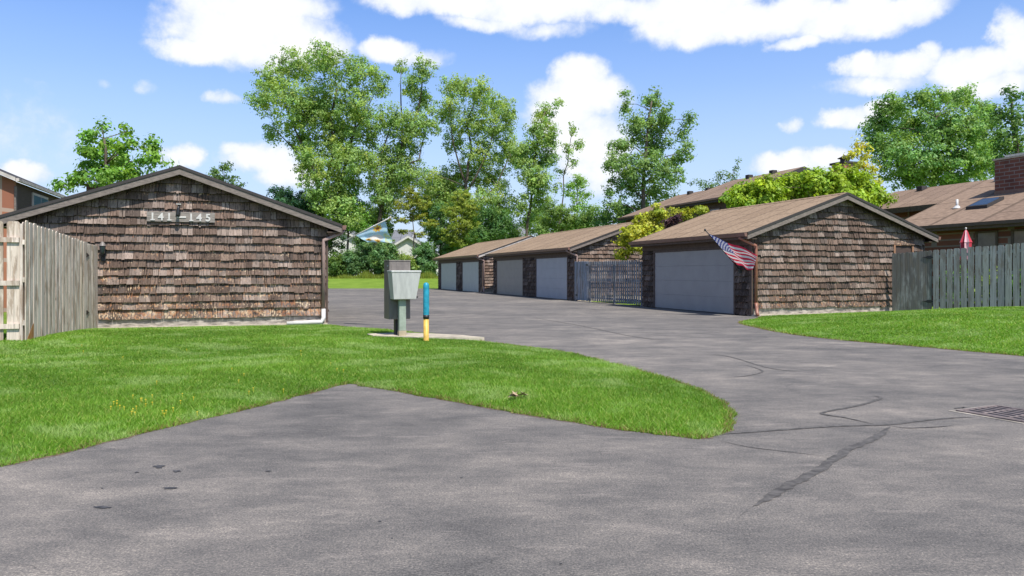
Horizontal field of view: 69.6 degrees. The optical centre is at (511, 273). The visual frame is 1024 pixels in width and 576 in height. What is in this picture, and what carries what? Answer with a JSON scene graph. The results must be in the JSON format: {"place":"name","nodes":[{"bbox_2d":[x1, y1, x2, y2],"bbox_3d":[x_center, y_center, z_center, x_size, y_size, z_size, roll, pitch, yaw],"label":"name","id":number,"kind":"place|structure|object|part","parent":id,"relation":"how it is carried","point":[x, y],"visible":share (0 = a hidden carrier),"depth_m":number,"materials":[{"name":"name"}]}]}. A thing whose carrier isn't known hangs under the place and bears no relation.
{"place":"outdoors","nodes":[
{"label":"outdoors","id":0,"kind":"place"},
{"bbox_2d":[328,233,373,273],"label":"suburban house","id":1,"kind":"structure","parent":0,"point":[345,242],"depth_m":112.05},
{"bbox_2d":[0,324,739,466],"bbox_3d":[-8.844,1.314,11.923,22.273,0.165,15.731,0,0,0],"label":"lawn","id":2,"kind":"structure","parent":0,"point":[574,407],"depth_m":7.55,"materials":[{"name":"green plant"}]},
{"bbox_2d":[0,221,19,340],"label":"fence","id":3,"kind":"object","parent":2,"relation":"on","point":[12,283],"visible":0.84,"depth_m":13.63,"materials":[{"name":"beige wood"}]},
{"bbox_2d":[20,220,85,339],"bbox_3d":[-9.502,0.310,15.362,0.114,2.580,3.536,0,0,-14],"label":"fence","id":4,"kind":"object","parent":2,"relation":"on","point":[52,281],"visible":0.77,"depth_m":14.87,"materials":[{"name":"grey wood"}]},
{"bbox_2d":[86,242,97,328],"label":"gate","id":5,"kind":"structure","parent":4,"relation":"attached to","point":[92,286],"depth_m":17.54,"materials":[{"name":"grey wood"}]},
{"bbox_2d":[110,350,343,415],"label":"dandelions","id":6,"kind":"object","parent":2,"relation":"on","point":[180,400],"visible":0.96,"depth_m":7.40,"materials":[{"name":"yellow plant"}]},
{"bbox_2d":[367,333,483,340],"bbox_3d":[-1.830,1.357,15.661,2.703,0.085,0.964,0,0,12],"label":"concrete pad","id":7,"kind":"object","parent":2,"relation":"on","point":[445,336],"visible":0.46,"depth_m":15.29,"materials":[{"name":"beige concrete"}]},
{"bbox_2d":[384,260,410,334],"bbox_3d":[-2.469,0.562,15.808,0.483,1.675,0.460,0,0,-25],"label":"parcel locker","id":8,"kind":"object","parent":7,"relation":"on","point":[390,308],"visible":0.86,"depth_m":15.65,"materials":[{"name":"grey metal"}]},
{"bbox_3d":[-2.375,0.360,15.605,0.360,1.060,0.006,0,0,-25],"label":"door","id":9,"kind":"part","parent":8,"relation":"part of","materials":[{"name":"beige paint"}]},
{"bbox_2d":[387,270,420,335],"bbox_3d":[-2.267,0.672,15.475,0.640,1.455,0.385,0,0,-23],"label":"drop box","id":10,"kind":"object","parent":7,"relation":"on","point":[403,285],"visible":0.9,"depth_m":15.37,"materials":[{"name":"grey metal"}]},
{"bbox_2d":[423,282,428,340],"bbox_3d":[-1.695,0.843,14.526,0.122,1.315,0.122,0,0,0],"label":"bollard","id":11,"kind":"object","parent":2,"relation":"on","point":[426,311],"visible":0.95,"depth_m":14.48,"materials":[{"name":"blue metal"}]},
{"bbox_2d":[508,391,527,396],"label":"dry leaves","id":12,"kind":"object","parent":2,"relation":"on","point":[515,394],"visible":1,"depth_m":7.93,"materials":[{"name":"brown plant"}]},
{"bbox_2d":[346,230,416,244],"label":"suburban house","id":13,"kind":"structure","parent":0,"point":[396,236],"depth_m":130.53,"materials":[{"name":"grey"}]},
{"bbox_2d":[328,270,437,278],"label":"tall grass","id":14,"kind":"structure","parent":0,"point":[426,275],"depth_m":79.93,"materials":[{"name":"green plant"}]},
{"bbox_2d":[393,236,438,275],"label":"suburban house","id":15,"kind":"structure","parent":0,"point":[404,245],"depth_m":118.00,"materials":[{"name":"white"}]},
{"bbox_2d":[4,278,939,323],"bbox_3d":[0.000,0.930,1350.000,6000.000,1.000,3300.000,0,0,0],"label":"ground","id":16,"kind":"structure","parent":0,"point":[359,283],"depth_m":74.11,"materials":[{"name":"green plant"}]},
{"bbox_2d":[0,169,65,311],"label":"brick house","id":17,"kind":"structure","parent":16,"relation":"on","point":[14,195],"depth_m":27.14,"materials":[{"name":"brick"}]},
{"bbox_2d":[32,192,47,205],"bbox_3d":[-19.362,-2.725,30.223,0.065,0.950,2.200,0,0,-19],"label":"window","id":18,"kind":"structure","parent":17,"relation":"in","point":[36,198],"depth_m":29.80,"materials":[{"name":"blue glass"}]},
{"bbox_2d":[86,184,97,190],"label":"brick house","id":19,"kind":"structure","parent":16,"relation":"on","point":[89,188],"depth_m":45.02,"materials":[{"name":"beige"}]},
{"bbox_2d":[47,115,177,195],"bbox_3d":[-24.065,-4.059,43.892,7.986,11.338,4.416,0,0,27],"label":"maple tree","id":20,"kind":"object","parent":16,"relation":"on","point":[108,170],"visible":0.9,"depth_m":43.41,"materials":[{"name":"green plant"}]},
{"bbox_2d":[0,165,346,327],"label":"garage","id":21,"kind":"structure","parent":16,"relation":"on","point":[248,257],"depth_m":18.82,"materials":[{"name":"wood"}]},
{"bbox_2d":[98,241,105,260],"bbox_3d":[-10.036,-0.540,18.052,0.180,0.480,0.270,0,0,-19],"label":"wall lantern","id":22,"kind":"object","parent":21,"relation":"attached to","point":[102,246],"depth_m":17.99,"materials":[{"name":"black metal"}]},
{"bbox_2d":[176,203,182,216],"bbox_3d":[-8.408,-1.602,18.585,0.145,0.376,0.290,0,0,-19],"label":"spotlight","id":23,"kind":"object","parent":21,"relation":"attached to","point":[179,205],"visible":1,"depth_m":18.48,"materials":[{"name":"black metal"}]},
{"bbox_2d":[147,211,214,222],"bbox_3d":[-8.390,-1.420,18.679,1.580,0.250,0.103,0,0,-19],"label":"number sign","id":24,"kind":"object","parent":21,"relation":"attached to","point":[155,216],"visible":1,"depth_m":18.65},
{"bbox_2d":[328,216,391,249],"bbox_3d":[-4.118,-0.986,19.425,2.718,0.912,0.234,0,0,37],"label":"garden flag","id":25,"kind":"object","parent":21,"relation":"attached to","point":[377,232],"visible":0.99,"depth_m":18.94,"materials":[{"name":"fabric"}]},
{"bbox_2d":[206,161,247,187],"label":"distant tree","id":26,"kind":"object","parent":16,"relation":"on","point":[215,172],"visible":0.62,"depth_m":91.97,"materials":[{"name":"green plant"}]},
{"bbox_2d":[266,184,323,216],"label":"spruce tree","id":27,"kind":"object","parent":16,"relation":"on","point":[286,197],"visible":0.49,"depth_m":85.66,"materials":[{"name":"green plant"}]},
{"bbox_2d":[242,39,393,229],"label":"cottonwood tree","id":28,"kind":"object","parent":16,"relation":"on","point":[313,106],"visible":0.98,"depth_m":84.61,"materials":[{"name":"green plant"}]},
{"bbox_2d":[328,234,346,256],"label":"maple tree","id":29,"kind":"object","parent":16,"relation":"on","point":[331,243],"visible":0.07,"depth_m":93.26,"materials":[{"name":"green plant"}]},
{"bbox_2d":[328,252,347,276],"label":"shrub","id":30,"kind":"object","parent":16,"relation":"on","point":[334,262],"visible":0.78,"depth_m":80.95,"materials":[{"name":"green plant"}]},
{"bbox_2d":[336,248,364,275],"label":"shrub","id":31,"kind":"object","parent":16,"relation":"on","point":[353,268],"visible":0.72,"depth_m":82.15,"materials":[{"name":"green plant"}]},
{"bbox_2d":[328,184,373,251],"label":"maple tree","id":32,"kind":"object","parent":16,"relation":"on","point":[355,191],"visible":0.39,"depth_m":85.78,"materials":[{"name":"green plant"}]},
{"bbox_2d":[350,226,376,274],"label":"shrub","id":33,"kind":"object","parent":16,"relation":"on","point":[364,249],"visible":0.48,"depth_m":83.40,"materials":[{"name":"green plant"}]},
{"bbox_2d":[352,209,394,245],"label":"maple tree","id":34,"kind":"object","parent":16,"relation":"on","point":[390,228],"visible":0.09,"depth_m":94.11,"materials":[{"name":"green plant"}]},
{"bbox_2d":[367,239,399,274],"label":"shrub","id":35,"kind":"object","parent":16,"relation":"on","point":[383,251],"visible":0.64,"depth_m":81.45,"materials":[{"name":"green plant"}]},
{"bbox_2d":[359,52,441,244],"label":"cottonwood tree","id":36,"kind":"object","parent":16,"relation":"on","point":[391,182],"visible":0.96,"depth_m":87.14,"materials":[{"name":"green plant"}]},
{"bbox_2d":[398,252,419,269],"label":"shrub","id":37,"kind":"object","parent":16,"relation":"on","point":[406,257],"visible":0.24,"depth_m":82.55,"materials":[{"name":"green plant"}]},
{"bbox_2d":[389,184,438,256],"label":"locust tree","id":38,"kind":"object","parent":16,"relation":"on","point":[417,202],"visible":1,"depth_m":85.91,"materials":[{"name":"green plant"}]},
{"bbox_2d":[410,240,438,275],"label":"shrub","id":39,"kind":"object","parent":16,"relation":"on","point":[424,261],"visible":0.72,"depth_m":84.41,"materials":[{"name":"green plant"}]},
{"bbox_2d":[410,171,463,270],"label":"maple tree","id":40,"kind":"object","parent":16,"relation":"on","point":[423,211],"visible":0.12,"depth_m":95.87,"materials":[{"name":"green plant"}]},
{"bbox_2d":[422,199,460,256],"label":"maple tree","id":41,"kind":"object","parent":16,"relation":"on","point":[436,213],"visible":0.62,"depth_m":87.53,"materials":[{"name":"green plant"}]},
{"bbox_2d":[437,189,485,249],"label":"locust tree","id":42,"kind":"object","parent":16,"relation":"on","point":[456,226],"visible":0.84,"depth_m":83.83,"materials":[{"name":"green plant"}]},
{"bbox_2d":[413,72,525,244],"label":"cottonwood tree","id":43,"kind":"object","parent":16,"relation":"on","point":[465,175],"visible":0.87,"depth_m":89.44,"materials":[{"name":"green plant"}]},
{"bbox_2d":[432,235,533,292],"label":"garage","id":44,"kind":"structure","parent":16,"relation":"on","point":[469,268],"depth_m":56.31,"materials":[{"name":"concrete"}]},
{"bbox_2d":[441,262,456,289],"bbox_3d":[-5.326,0.247,61.710,0.065,2.305,5.476,0,0,-19],"label":"garage door","id":45,"kind":"structure","parent":44,"relation":"in","point":[448,270],"depth_m":61.73,"materials":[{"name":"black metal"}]},
{"bbox_2d":[462,261,478,291],"bbox_3d":[-3.121,0.247,55.253,0.065,2.305,4.726,0,0,-19],"label":"garage door","id":46,"kind":"structure","parent":44,"relation":"in","point":[470,274],"depth_m":55.24,"materials":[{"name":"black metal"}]},
{"bbox_2d":[464,202,514,243],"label":"maple tree","id":47,"kind":"object","parent":16,"relation":"on","point":[495,220],"visible":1,"depth_m":78.67,"materials":[{"name":"green plant"}]},
{"bbox_2d":[460,204,528,246],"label":"maple tree","id":48,"kind":"object","parent":16,"relation":"on","point":[514,233],"visible":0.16,"depth_m":93.43,"materials":[{"name":"green plant"}]},
{"bbox_2d":[505,97,566,235],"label":"poplar tree","id":49,"kind":"object","parent":16,"relation":"on","point":[535,180],"visible":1,"depth_m":85.04,"materials":[{"name":"green plant"}]},
{"bbox_2d":[523,203,603,236],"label":"maple tree","id":50,"kind":"object","parent":16,"relation":"on","point":[592,209],"visible":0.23,"depth_m":98.07,"materials":[{"name":"green plant"}]},
{"bbox_2d":[528,198,600,234],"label":"maple tree","id":51,"kind":"object","parent":16,"relation":"on","point":[558,213],"visible":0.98,"depth_m":75.46,"materials":[{"name":"green plant"}]},
{"bbox_2d":[551,121,584,231],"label":"poplar tree","id":52,"kind":"object","parent":16,"relation":"on","point":[568,150],"visible":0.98,"depth_m":87.73,"materials":[{"name":"green plant"}]},
{"bbox_2d":[485,222,654,300],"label":"garage","id":53,"kind":"structure","parent":16,"relation":"on","point":[541,266],"depth_m":40.89,"materials":[{"name":"wood"}]},
{"bbox_2d":[496,258,523,295],"bbox_3d":[-0.176,0.247,47.083,0.065,2.305,5.376,0,0,-19],"label":"garage door","id":54,"kind":"structure","parent":53,"relation":"in","point":[509,272],"depth_m":47.05,"materials":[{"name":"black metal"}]},
{"bbox_2d":[535,256,567,299],"bbox_3d":[2.138,0.247,40.292,0.065,2.305,4.726,0,0,-19],"label":"garage door","id":55,"kind":"structure","parent":53,"relation":"in","point":[551,276],"depth_m":40.25,"materials":[{"name":"grey metal"}]},
{"bbox_2d":[561,172,594,229],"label":"maple tree","id":56,"kind":"object","parent":16,"relation":"on","point":[578,183],"visible":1,"depth_m":83.75,"materials":[{"name":"green plant"}]},
{"bbox_2d":[590,202,633,226],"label":"maple tree","id":57,"kind":"object","parent":16,"relation":"on","point":[603,219],"visible":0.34,"depth_m":74.41,"materials":[{"name":"green plant"}]},
{"bbox_2d":[588,260,642,306],"bbox_3d":[4.562,0.519,33.167,0.109,2.162,5.195,0,0,-19],"label":"fence","id":58,"kind":"object","parent":16,"relation":"on","point":[611,280],"visible":0.98,"depth_m":32.94,"materials":[{"name":"grey wood"}]},
{"bbox_2d":[575,261,587,300],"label":"gate","id":59,"kind":"structure","parent":58,"relation":"attached to","point":[581,280],"depth_m":36.38,"materials":[{"name":"grey wood"}]},
{"bbox_2d":[611,202,668,261],"bbox_3d":[6.061,-0.825,33.983,2.732,4.859,1.962,0,0,-9],"label":"gold shrub","id":60,"kind":"object","parent":16,"relation":"on","point":[644,225],"visible":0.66,"depth_m":33.82,"materials":[{"name":"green plant"}]},
{"bbox_2d":[598,85,699,222],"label":"poplar tree","id":61,"kind":"object","parent":16,"relation":"on","point":[630,174],"visible":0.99,"depth_m":71.80,"materials":[{"name":"green plant"}]},
{"bbox_2d":[641,212,684,260],"bbox_3d":[7.252,-0.657,35.586,2.060,4.523,1.165,0,0,0],"label":"plum shrub","id":62,"kind":"object","parent":16,"relation":"on","point":[674,220],"visible":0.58,"depth_m":35.36,"materials":[{"name":"purple plant"}]},
{"bbox_2d":[617,188,710,228],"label":"townhouse","id":63,"kind":"structure","parent":16,"relation":"on","point":[630,217],"depth_m":62.61,"materials":[{"name":"brown"}]},
{"bbox_2d":[659,205,709,223],"bbox_3d":[8.847,-0.961,38.049,2.645,5.125,1.693,0,0,0],"label":"gold shrub","id":64,"kind":"object","parent":16,"relation":"on","point":[688,213],"visible":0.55,"depth_m":37.66,"materials":[{"name":"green plant"}]},
{"bbox_2d":[687,158,741,190],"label":"distant tree","id":65,"kind":"object","parent":16,"relation":"on","point":[711,185],"visible":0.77,"depth_m":104.41,"materials":[{"name":"green plant"}]},
{"bbox_2d":[664,155,855,216],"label":"townhouse","id":66,"kind":"structure","parent":16,"relation":"on","point":[709,199],"depth_m":51.58,"materials":[{"name":"brown"}]},
{"bbox_2d":[628,192,940,316],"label":"garage","id":67,"kind":"structure","parent":16,"relation":"on","point":[831,253],"depth_m":25.13,"materials":[{"name":"wood"}]},
{"bbox_2d":[653,247,735,314],"bbox_3d":[6.605,0.247,27.177,0.065,2.305,5.436,0,0,-19],"label":"garage door","id":68,"kind":"structure","parent":67,"relation":"in","point":[703,280],"depth_m":26.96,"materials":[{"name":"grey metal"}]},
{"bbox_2d":[704,229,756,272],"bbox_3d":[6.843,-0.705,23.571,1.505,1.410,1.567,0,0,0],"label":"wall flag","id":69,"kind":"object","parent":67,"relation":"attached to","point":[741,256],"depth_m":23.23,"materials":[{"name":"multicoloured fabric"}]},
{"bbox_2d":[893,243,913,253],"bbox_3d":[13.717,0.130,25.807,0.900,2.340,0.068,0,0,-19],"label":"window","id":70,"kind":"structure","parent":67,"relation":"in","point":[897,248],"depth_m":25.81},
{"bbox_2d":[718,162,898,208],"bbox_3d":[14.818,-1.986,36.946,9.090,7.182,3.807,0,0,0],"label":"lime tree","id":71,"kind":"object","parent":16,"relation":"on","point":[814,182],"visible":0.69,"depth_m":36.50,"materials":[{"name":"green plant"}]},
{"bbox_2d":[842,133,883,186],"bbox_3d":[18.982,-2.971,39.910,2.677,9.151,1.281,0,0,-26],"label":"birch tree","id":72,"kind":"object","parent":16,"relation":"on","point":[860,164],"visible":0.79,"depth_m":39.62,"materials":[{"name":"yellow plant"}]},
{"bbox_2d":[856,82,1009,190],"bbox_3d":[36.096,-7.420,61.756,13.254,18.079,10.145,0,0,0],"label":"maple tree","id":73,"kind":"object","parent":16,"relation":"on","point":[934,163],"visible":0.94,"depth_m":59.82,"materials":[{"name":"green plant"}]},
{"bbox_2d":[879,152,1023,305],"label":"brick house","id":74,"kind":"structure","parent":16,"relation":"on","point":[989,213],"depth_m":32.08,"materials":[{"name":"beige"}]},
{"bbox_2d":[975,230,997,271],"bbox_3d":[19.364,-0.620,30.051,0.060,2.200,1.000,0,0,-19],"label":"window","id":75,"kind":"structure","parent":74,"relation":"in","point":[982,238],"depth_m":30.02,"materials":[{"name":"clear glass"}]},
{"bbox_2d":[1011,229,1023,270],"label":"window","id":76,"kind":"structure","parent":74,"relation":"in","point":[1017,235],"depth_m":28.83,"materials":[{"name":"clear glass"}]},
{"bbox_2d":[959,227,971,260],"bbox_3d":[16.650,-0.292,27.000,0.540,2.784,0.540,0,0,0],"label":"patio umbrella","id":77,"kind":"object","parent":16,"relation":"on","point":[965,241],"visible":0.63,"depth_m":26.91,"materials":[{"name":"fabric"}]},
{"bbox_2d":[933,243,1023,308],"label":"fence","id":78,"kind":"object","parent":16,"relation":"on","point":[1005,272],"visible":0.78,"depth_m":23.23,"materials":[{"name":"grey wood"}]},
{"bbox_2d":[892,250,932,310],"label":"gate","id":79,"kind":"structure","parent":78,"relation":"attached to","point":[911,280],"depth_m":24.81,"materials":[{"name":"grey wood"}]},
{"bbox_2d":[983,83,1023,173],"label":"maple tree","id":80,"kind":"object","parent":16,"relation":"on","point":[1013,141],"visible":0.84,"depth_m":51.69,"materials":[{"name":"green plant"}]},
{"bbox_2d":[438,225,528,252],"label":"suburban house","id":81,"kind":"structure","parent":0,"point":[523,232],"depth_m":122.70,"materials":[{"name":"white"}]},
{"bbox_2d":[0,288,1023,575],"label":"asphalt drive","id":82,"kind":"structure","parent":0,"point":[358,480],"depth_m":5.02,"materials":[{"name":"grey asphalt"}]},
{"bbox_2d":[92,465,561,563],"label":"asphalt stains","id":83,"kind":"object","parent":82,"relation":"on","point":[158,466],"visible":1,"depth_m":4.79,"materials":[{"name":"asphalt"}]},
{"bbox_2d":[6,384,736,465],"bbox_3d":[-8.840,1.398,11.923,22.330,0.001,15.801,0,0,0],"label":"soil edge","id":84,"kind":"object","parent":82,"relation":"on","point":[316,392],"visible":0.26,"depth_m":6.75,"materials":[{"name":"brown soil"}]},
{"bbox_2d":[11,319,968,573],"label":"asphalt cracks","id":85,"kind":"object","parent":82,"relation":"on","point":[824,465],"visible":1,"depth_m":5.86,"materials":[{"name":"black asphalt"}]},
{"bbox_2d":[737,318,1017,355],"bbox_3d":[16.110,1.398,17.893,19.911,0.001,20.908,0,0,0],"label":"soil edge","id":86,"kind":"object","parent":82,"relation":"on","point":[867,342],"visible":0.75,"depth_m":14.82,"materials":[{"name":"brown soil"}]},
{"bbox_2d":[948,405,1023,423],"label":"drain grate","id":87,"kind":"object","parent":82,"relation":"on","point":[1006,413],"visible":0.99,"depth_m":7.32,"materials":[{"name":"black metal"}]},
{"bbox_2d":[0,0,1023,250],"label":"sky","id":88,"kind":"structure","parent":0,"point":[780,85],"materials":[{"name":"blue"}]},
{"bbox_2d":[738,306,1023,355],"bbox_3d":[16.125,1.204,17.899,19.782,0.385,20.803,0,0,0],"label":"verge lawn","id":89,"kind":"structure","parent":0,"point":[939,331],"depth_m":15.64,"materials":[{"name":"green plant"}]},
{"bbox_2d":[939,265,974,307],"bbox_3d":[15.256,0.551,25.400,1.283,1.679,1.191,0,0,-33],"label":"garden shrub","id":90,"kind":"object","parent":89,"relation":"on","point":[953,287],"visible":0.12,"depth_m":25.27,"materials":[{"name":"green plant"}]},
{"bbox_2d":[967,266,997,306],"bbox_3d":[15.997,0.542,24.732,1.241,1.586,1.128,0,0,31],"label":"garden shrub","id":91,"kind":"object","parent":89,"relation":"on","point":[989,288],"visible":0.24,"depth_m":24.48,"materials":[{"name":"green plant"}]},
{"bbox_2d":[996,268,1020,306],"bbox_3d":[16.428,0.562,24.003,1.232,1.494,1.121,0,0,37],"label":"garden shrub","id":92,"kind":"object","parent":89,"relation":"on","point":[1012,288],"visible":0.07,"depth_m":23.82,"materials":[{"name":"green plant"}]}
]}

